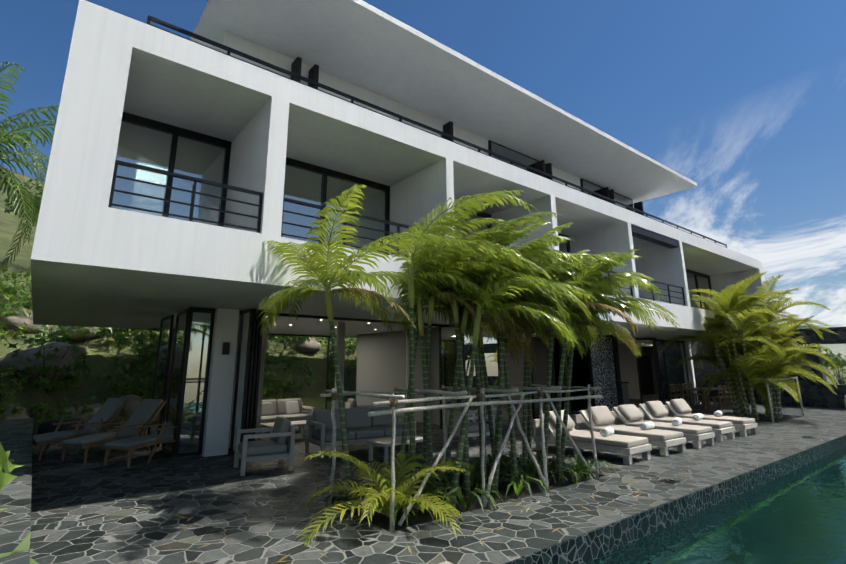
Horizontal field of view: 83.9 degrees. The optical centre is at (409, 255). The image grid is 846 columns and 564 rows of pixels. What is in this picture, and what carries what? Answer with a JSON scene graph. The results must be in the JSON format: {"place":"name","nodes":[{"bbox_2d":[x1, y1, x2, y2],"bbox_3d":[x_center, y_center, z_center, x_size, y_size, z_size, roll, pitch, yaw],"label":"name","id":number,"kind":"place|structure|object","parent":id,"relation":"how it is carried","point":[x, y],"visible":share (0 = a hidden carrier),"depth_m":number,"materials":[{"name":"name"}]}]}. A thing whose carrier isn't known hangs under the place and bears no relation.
{"place":"outdoors","nodes":[
{"label":"outdoors","id":0,"kind":"place"},
{"bbox_2d":[261,398,306,422],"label":"sofa cushions","id":1,"kind":"object","parent":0,"point":[290,409],"visible":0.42,"depth_m":12.73,"materials":[{"name":"beige fabric"}]},
{"bbox_2d":[0,168,829,434],"bbox_3d":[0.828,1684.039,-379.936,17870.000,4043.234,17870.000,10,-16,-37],"label":"hillside terrain","id":2,"kind":"structure","parent":0,"point":[102,353],"depth_m":18.51,"materials":[{"name":"green plant"}]},
{"bbox_2d":[0,61,58,273],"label":"coconut palm","id":3,"kind":"object","parent":2,"relation":"on","point":[11,142],"visible":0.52,"depth_m":12.39,"materials":[{"name":"green plant"}]},
{"bbox_2d":[0,64,58,265],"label":"coconut palm rachis","id":4,"kind":"object","parent":3,"relation":"attached to","point":[4,172],"visible":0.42,"depth_m":12.52,"materials":[{"name":"green"}]},
{"bbox_2d":[0,293,320,423],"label":"hill rocks","id":5,"kind":"object","parent":2,"relation":"on","point":[135,401],"visible":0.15,"depth_m":15.37,"materials":[{"name":"grey stone"}]},
{"bbox_2d":[0,220,843,419],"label":"tree trunks","id":6,"kind":"object","parent":2,"relation":"on","point":[840,381],"depth_m":17.97,"materials":[{"name":"plant"}]},
{"bbox_2d":[0,273,845,563],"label":"hill bushes","id":7,"kind":"object","parent":2,"relation":"on","point":[7,466],"visible":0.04,"depth_m":12.51,"materials":[{"name":"green plant"}]},
{"bbox_2d":[0,187,845,425],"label":"hill bushes","id":8,"kind":"object","parent":2,"relation":"on","point":[14,288],"visible":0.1,"depth_m":16.87,"materials":[{"name":"green plant"}]},
{"bbox_2d":[0,173,844,398],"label":"tree foliage","id":9,"kind":"object","parent":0,"point":[279,384],"visible":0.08,"depth_m":19.09,"materials":[{"name":"green plant"}]},
{"bbox_2d":[0,0,845,383],"label":"sky","id":10,"kind":"structure","parent":0,"point":[745,100],"materials":[{"name":"blue"}]},
{"bbox_2d":[30,399,845,563],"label":"terrace paving","id":11,"kind":"structure","parent":0,"point":[93,510],"depth_m":6.11,"materials":[{"name":"stone"}]},
{"bbox_2d":[0,418,32,563],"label":"stone wall","id":12,"kind":"structure","parent":11,"relation":"on","point":[16,437],"depth_m":4.85,"materials":[{"name":"stone"}]},
{"bbox_2d":[38,418,84,434],"bbox_3d":[-8.604,4.259,11.623,0.940,0.450,0.940,10,-16,-37],"label":"black pouf","id":13,"kind":"object","parent":11,"relation":"on","point":[46,426],"visible":0.54,"depth_m":11.30,"materials":[{"name":"black fabric"}]},
{"bbox_2d":[33,399,128,460],"bbox_3d":[-6.870,3.534,9.693,0.630,1.001,1.789,-5,-14,22],"label":"lounge chair frame","id":14,"kind":"object","parent":11,"relation":"on","point":[48,443],"visible":0.23,"depth_m":9.52,"materials":[{"name":"brown wood"}]},
{"bbox_2d":[33,398,125,442],"bbox_3d":[-6.878,3.358,9.714,0.520,0.700,1.731,-5,-14,22],"label":"lounge chair cushion","id":15,"kind":"object","parent":14,"relation":"on","point":[108,409],"visible":0.83,"depth_m":10.02,"materials":[{"name":"grey fabric"}]},
{"bbox_2d":[59,400,165,463],"bbox_3d":[-5.867,3.465,9.395,0.630,1.001,1.789,-4,-14,19],"label":"lounge chair frame","id":16,"kind":"object","parent":11,"relation":"on","point":[115,438],"visible":0.54,"depth_m":9.16,"materials":[{"name":"brown wood"}]},
{"bbox_2d":[62,399,162,445],"bbox_3d":[-5.874,3.289,9.416,0.520,0.700,1.731,-4,-14,19],"label":"lounge chair cushion","id":17,"kind":"object","parent":16,"relation":"on","point":[146,409],"visible":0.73,"depth_m":9.70,"materials":[{"name":"grey fabric"}]},
{"bbox_2d":[102,420,176,467],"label":"lounge chair frame","id":18,"kind":"object","parent":11,"relation":"on","point":[130,449],"visible":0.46,"depth_m":8.67,"materials":[{"name":"brown wood"}]},
{"bbox_2d":[105,420,173,448],"bbox_3d":[-4.884,3.221,9.123,0.520,0.700,1.731,-5,-14,21],"label":"lounge chair cushion","id":19,"kind":"object","parent":18,"relation":"on","point":[166,434],"visible":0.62,"depth_m":8.61,"materials":[{"name":"grey fabric"}]},
{"bbox_2d":[233,424,294,475],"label":"armchair frame","id":20,"kind":"object","parent":11,"relation":"on","point":[289,453],"visible":0.81,"depth_m":7.95,"materials":[{"name":"beige wood"}]},
{"bbox_2d":[238,416,290,455],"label":"armchair cushions","id":21,"kind":"object","parent":20,"relation":"on","point":[276,445],"visible":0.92,"depth_m":8.04,"materials":[{"name":"white fabric"}]},
{"bbox_2d":[259,420,305,439],"bbox_3d":[-2.960,4.264,11.446,1.200,0.360,0.700,10,-16,-37],"label":"coffee table","id":22,"kind":"object","parent":11,"relation":"on","point":[302,423],"visible":0.52,"depth_m":11.38,"materials":[{"name":"beige wood"}]},
{"bbox_2d":[260,402,314,428],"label":"sofa frame","id":23,"kind":"object","parent":11,"relation":"on","point":[308,407],"visible":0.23,"depth_m":13.06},
{"bbox_2d":[255,322,409,433],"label":"living room drapes","id":24,"kind":"object","parent":11,"relation":"on","point":[340,339],"visible":0.21,"depth_m":12.18,"materials":[{"name":"grey fabric"}]},
{"bbox_2d":[345,402,373,407],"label":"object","id":25,"kind":"object","parent":11,"relation":"on","point":[348,405],"visible":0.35,"depth_m":13.20,"materials":[{"name":"beige fabric"}]},
{"bbox_2d":[347,398,356,407],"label":"living chair cushions","id":26,"kind":"object","parent":25,"relation":"on","point":[352,401],"visible":0.25,"depth_m":12.83,"materials":[{"name":"beige fabric"}]},
{"bbox_2d":[305,413,415,457],"bbox_3d":[-1.014,3.743,10.000,2.200,0.720,0.850,8,-15,-32],"label":"sofa frame","id":27,"kind":"object","parent":11,"relation":"on","point":[321,443],"visible":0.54,"depth_m":9.53,"materials":[{"name":"beige wood"}]},
{"bbox_2d":[312,406,409,441],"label":"sofa cushions","id":28,"kind":"object","parent":27,"relation":"on","point":[359,422],"visible":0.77,"depth_m":9.97,"materials":[{"name":"white fabric"}]},
{"bbox_2d":[296,449,478,545],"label":"palm fronds","id":29,"kind":"object","parent":11,"relation":"on","point":[402,485],"visible":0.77,"depth_m":5.45,"materials":[{"name":"green plant"}]},
{"bbox_2d":[366,435,422,463],"bbox_3d":[-0.216,3.685,8.960,1.100,0.360,0.600,11,-17,-39],"label":"coffee table","id":30,"kind":"object","parent":11,"relation":"on","point":[385,443],"visible":0.62,"depth_m":8.79,"materials":[{"name":"beige wood"}]},
{"bbox_2d":[147,307,691,456],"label":"ground floor door frames","id":31,"kind":"structure","parent":11,"relation":"on","point":[251,384],"depth_m":9.77,"materials":[{"name":"black metal"}]},
{"bbox_2d":[149,312,688,452],"bbox_3d":[2.648,4.605,18.491,22.886,2.710,7.590,10,-16,-37],"label":"door glass","id":32,"kind":"object","parent":31,"relation":"in","point":[194,393],"visible":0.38,"depth_m":13.42,"materials":[{"name":"glass"}]},
{"bbox_2d":[148,308,697,456],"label":"ground floor piers","id":33,"kind":"structure","parent":11,"relation":"on","point":[381,361],"depth_m":15.30,"materials":[{"name":"white paint"}]},
{"bbox_2d":[222,342,229,354],"bbox_3d":[-3.801,1.916,9.715,0.130,0.250,0.070,10,-16,-37],"label":"wall lamp","id":34,"kind":"object","parent":33,"relation":"attached to","point":[225,348],"visible":1,"depth_m":9.69,"materials":[{"name":"black metal"}]},
{"bbox_2d":[31,0,769,343],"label":"building facade","id":35,"kind":"structure","parent":33,"relation":"on","point":[97,260],"depth_m":7.82,"materials":[{"name":"white paint"}]},
{"bbox_2d":[122,112,711,298],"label":"balcony window frames","id":36,"kind":"structure","parent":35,"relation":"on","point":[175,131],"depth_m":8.90,"materials":[{"name":"black metal"}]},
{"bbox_2d":[112,120,710,307],"bbox_3d":[4.687,0.555,14.964,24.370,2.400,0.015,10,-16,-37],"label":"window glass","id":37,"kind":"object","parent":36,"relation":"in","point":[143,146],"visible":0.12,"depth_m":8.67,"materials":[{"name":"clear glass"}]},
{"bbox_2d":[214,30,633,210],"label":"upper floor wall","id":38,"kind":"structure","parent":35,"relation":"on","point":[243,45],"depth_m":13.08,"materials":[{"name":"white paint"}]},
{"bbox_2d":[190,0,697,203],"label":"roof","id":39,"kind":"structure","parent":38,"relation":"on","point":[364,44],"depth_m":12.31,"materials":[{"name":"white paint"}]},
{"bbox_2d":[108,160,762,308],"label":"balcony railings","id":40,"kind":"object","parent":35,"relation":"on","point":[176,175],"visible":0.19,"depth_m":6.92,"materials":[{"name":"black metal"}]},
{"bbox_2d":[146,15,726,247],"bbox_3d":[4.919,-1.599,15.745,24.800,1.030,1.760,10,-16,-37],"label":"roof terrace railing","id":41,"kind":"object","parent":35,"relation":"on","point":[229,50],"visible":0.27,"depth_m":10.41,"materials":[{"name":"black metal"}]},
{"bbox_2d":[291,57,643,214],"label":"folded roof screens","id":42,"kind":"object","parent":35,"relation":"on","point":[313,75],"visible":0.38,"depth_m":14.01,"materials":[{"name":"black fabric"}]},
{"bbox_2d":[631,225,678,248],"bbox_3d":[7.915,-0.607,15.363,3.260,0.225,0.270,10,-16,-37],"label":"roller blind","id":43,"kind":"object","parent":35,"relation":"on","point":[649,236],"visible":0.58,"depth_m":15.24,"materials":[{"name":"grey fabric"}]},
{"bbox_2d":[158,449,688,562],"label":"fallen leaves","id":44,"kind":"object","parent":11,"relation":"on","point":[284,557],"visible":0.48,"depth_m":5.56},
{"bbox_2d":[326,446,572,517],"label":"in ground uplights","id":45,"kind":"object","parent":11,"relation":"on","point":[534,501],"visible":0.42,"depth_m":6.12,"materials":[{"name":"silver metal"}]},
{"bbox_2d":[320,382,602,531],"bbox_3d":[0.992,2.736,7.094,4.696,1.503,1.803,10,-16,-37],"label":"palm brace frame","id":46,"kind":"object","parent":11,"relation":"on","point":[450,394],"visible":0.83,"depth_m":6.43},
{"bbox_2d":[330,385,593,406],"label":"palm brace lashings","id":47,"kind":"object","parent":46,"relation":"on","point":[394,402],"visible":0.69,"depth_m":6.50,"materials":[{"name":"fabric"}]},
{"bbox_2d":[313,449,619,526],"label":"plants","id":48,"kind":"object","parent":11,"relation":"on","point":[505,467],"visible":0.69,"depth_m":6.86,"materials":[{"name":"green plant"}]},
{"bbox_2d":[445,410,494,441],"bbox_3d":[1.372,3.933,10.819,0.850,0.720,0.800,7,-15,-27],"label":"armchair","id":49,"kind":"object","parent":11,"relation":"on","point":[473,418],"visible":0.44,"depth_m":10.62,"materials":[{"name":"grey fabric"}]},
{"bbox_2d":[449,407,488,432],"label":"terrace armchair cushions","id":50,"kind":"object","parent":49,"relation":"on","point":[472,427],"visible":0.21,"depth_m":10.54,"materials":[{"name":"white fabric"}]},
{"bbox_2d":[192,436,811,535],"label":"terrace drain grates","id":51,"kind":"object","parent":11,"relation":"on","point":[204,530],"visible":0.96,"depth_m":5.10,"materials":[{"name":"black metal"}]},
{"bbox_2d":[533,414,651,464],"bbox_3d":[3.601,3.605,9.439,0.914,0.735,2.072,10,-16,-37],"label":"lounger frame","id":52,"kind":"object","parent":11,"relation":"on","point":[644,450],"visible":0.52,"depth_m":8.89,"materials":[{"name":"grey wood"}]},
{"bbox_2d":[549,410,648,447],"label":"pool lounger cushions","id":53,"kind":"object","parent":52,"relation":"on","point":[606,436],"visible":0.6,"depth_m":9.07,"materials":[{"name":"beige fabric"}]},
{"bbox_2d":[587,334,623,410],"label":"column","id":54,"kind":"structure","parent":11,"relation":"on","point":[599,370],"depth_m":17.51,"materials":[{"name":"stone"}]},
{"bbox_2d":[622,382,629,404],"bbox_3d":[4.338,5.269,20.045,11.328,2.300,2.019,3,-13,-13],"label":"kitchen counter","id":55,"kind":"object","parent":11,"relation":"on","point":[625,393],"visible":0.06,"depth_m":20.91,"materials":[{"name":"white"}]},
{"bbox_2d":[574,410,685,456],"bbox_3d":[4.745,3.797,10.268,0.912,0.735,2.071,10,-16,-37],"label":"lounger frame","id":56,"kind":"object","parent":11,"relation":"on","point":[581,420],"visible":0.38,"depth_m":9.64,"materials":[{"name":"grey wood"}]},
{"bbox_2d":[587,406,682,440],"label":"pool lounger cushions","id":57,"kind":"object","parent":56,"relation":"on","point":[601,415],"visible":0.83,"depth_m":10.06,"materials":[{"name":"beige fabric"}]},
{"bbox_2d":[610,407,714,448],"bbox_3d":[5.853,3.983,11.065,0.864,0.735,2.051,10,-16,-37],"label":"lounger frame","id":58,"kind":"object","parent":11,"relation":"on","point":[619,418],"visible":0.31,"depth_m":10.43,"materials":[{"name":"grey wood"}]},
{"bbox_2d":[618,404,711,434],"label":"pool lounger cushions","id":59,"kind":"object","parent":58,"relation":"on","point":[630,412],"visible":0.94,"depth_m":10.79,"materials":[{"name":"beige fabric"}]},
{"bbox_2d":[505,435,845,563],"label":"pool walls","id":60,"kind":"structure","parent":11,"relation":"on","point":[584,548],"depth_m":5.98,"materials":[{"name":"tile"}]},
{"bbox_2d":[669,384,684,399],"bbox_3d":[11.613,6.052,20.388,0.440,0.930,0.440,10,-16,-37],"label":"dining chair","id":61,"kind":"object","parent":11,"relation":"on","point":[673,387],"visible":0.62,"depth_m":20.49,"materials":[{"name":"brown wood"}]},
{"bbox_2d":[675,384,691,405],"bbox_3d":[12.087,6.136,20.747,0.440,0.930,0.440,10,-16,-37],"label":"dining chair","id":62,"kind":"object","parent":11,"relation":"on","point":[679,386],"visible":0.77,"depth_m":20.80,"materials":[{"name":"brown wood"}]},
{"bbox_2d":[638,404,734,441],"bbox_3d":[6.936,4.195,11.978,0.860,0.735,2.050,10,-16,-37],"label":"lounger frame","id":63,"kind":"object","parent":11,"relation":"on","point":[649,416],"visible":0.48,"depth_m":11.36,"materials":[{"name":"grey wood"}]},
{"bbox_2d":[645,400,732,428],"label":"pool lounger cushions","id":64,"kind":"object","parent":63,"relation":"on","point":[656,408],"visible":0.88,"depth_m":11.91,"materials":[{"name":"beige fabric"}]},
{"bbox_2d":[681,383,697,405],"bbox_3d":[12.561,6.219,21.105,0.440,0.930,0.440,10,-16,-37],"label":"dining chair","id":65,"kind":"object","parent":11,"relation":"on","point":[682,384],"visible":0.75,"depth_m":21.06,"materials":[{"name":"brown wood"}]},
{"bbox_2d":[687,383,702,404],"bbox_3d":[13.034,6.303,21.464,0.440,0.930,0.440,10,-16,-37],"label":"dining chair","id":66,"kind":"object","parent":11,"relation":"on","point":[694,393],"visible":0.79,"depth_m":21.49,"materials":[{"name":"brown wood"}]},
{"bbox_2d":[679,387,728,408],"bbox_3d":[12.784,6.126,20.330,2.600,0.760,1.000,10,-16,-37],"label":"dining table","id":67,"kind":"object","parent":11,"relation":"on","point":[705,396],"visible":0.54,"depth_m":19.94,"materials":[{"name":"brown wood"}]},
{"bbox_2d":[664,401,757,436],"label":"lounger frame","id":68,"kind":"object","parent":11,"relation":"on","point":[672,411],"visible":0.38,"depth_m":12.14,"materials":[{"name":"beige wood"}]},
{"bbox_2d":[670,398,754,424],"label":"pool lounger cushions","id":69,"kind":"object","parent":68,"relation":"on","point":[681,405],"visible":0.9,"depth_m":12.63,"materials":[{"name":"beige fabric"}]},
{"bbox_2d":[708,385,724,409],"bbox_3d":[12.534,5.784,19.235,0.440,0.930,0.440,10,-16,-37],"label":"dining chair","id":70,"kind":"object","parent":11,"relation":"on","point":[721,389],"visible":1,"depth_m":19.15,"materials":[{"name":"brown wood"}]},
{"bbox_2d":[714,385,730,408],"bbox_3d":[13.008,5.867,19.593,0.440,0.930,0.440,10,-16,-37],"label":"dining chair","id":71,"kind":"object","parent":11,"relation":"on","point":[724,389],"visible":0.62,"depth_m":19.48,"materials":[{"name":"brown wood"}]},
{"bbox_2d":[728,412,801,421],"bbox_3d":[12.038,5.518,16.104,2.600,0.030,1.600,10,-16,-37],"label":"planting bed","id":72,"kind":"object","parent":11,"relation":"on","point":[762,416],"depth_m":15.75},
{"bbox_2d":[661,271,837,418],"bbox_3d":[11.692,3.278,16.838,6.260,4.863,5.334,10,-16,-37],"label":"areca clump","id":73,"kind":"object","parent":72,"relation":"on","point":[723,303],"depth_m":15.78,"materials":[{"name":"green plant"}]},
{"bbox_2d":[714,316,780,390],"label":"areca shafts","id":74,"kind":"object","parent":73,"relation":"attached to","point":[744,343],"visible":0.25,"depth_m":15.58,"materials":[{"name":"plant"}]},
{"bbox_2d":[666,277,832,404],"bbox_3d":[11.712,3.158,16.835,6.054,4.484,5.043,10,-16,-37],"label":"areca rachis","id":75,"kind":"object","parent":73,"relation":"attached to","point":[757,340],"visible":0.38,"depth_m":15.75,"materials":[{"name":"green plant"}]},
{"bbox_2d":[691,327,845,408],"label":"stone wall","id":76,"kind":"structure","parent":11,"relation":"on","point":[818,394],"depth_m":20.29,"materials":[{"name":"black stone"}]},
{"bbox_2d":[765,376,803,422],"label":"areca brace poles","id":77,"kind":"object","parent":11,"relation":"on","point":[769,398],"visible":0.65,"depth_m":15.37,"materials":[{"name":"wood"}]},
{"bbox_2d":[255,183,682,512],"bbox_3d":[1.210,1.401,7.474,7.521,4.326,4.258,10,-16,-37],"label":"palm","id":78,"kind":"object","parent":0,"point":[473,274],"depth_m":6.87,"materials":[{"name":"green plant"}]},
{"bbox_2d":[324,261,575,347],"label":"palm crownshafts","id":79,"kind":"object","parent":78,"relation":"on","point":[477,331],"visible":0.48,"depth_m":7.10,"materials":[{"name":"green"}]},
{"bbox_2d":[266,187,673,360],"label":"fronds","id":80,"kind":"object","parent":78,"relation":"attached to","point":[414,271],"visible":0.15,"depth_m":6.73,"materials":[{"name":"green plant"}]},
{"bbox_2d":[332,287,640,372],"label":"palm fronds","id":81,"kind":"object","parent":78,"relation":"attached to","point":[361,293],"visible":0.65,"depth_m":7.25,"materials":[{"name":"green plant"}]},
{"bbox_2d":[585,448,845,563],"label":"pool waterline edge","id":82,"kind":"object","parent":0,"point":[797,516],"depth_m":5.90,"materials":[{"name":"teal liquid"}]}
]}

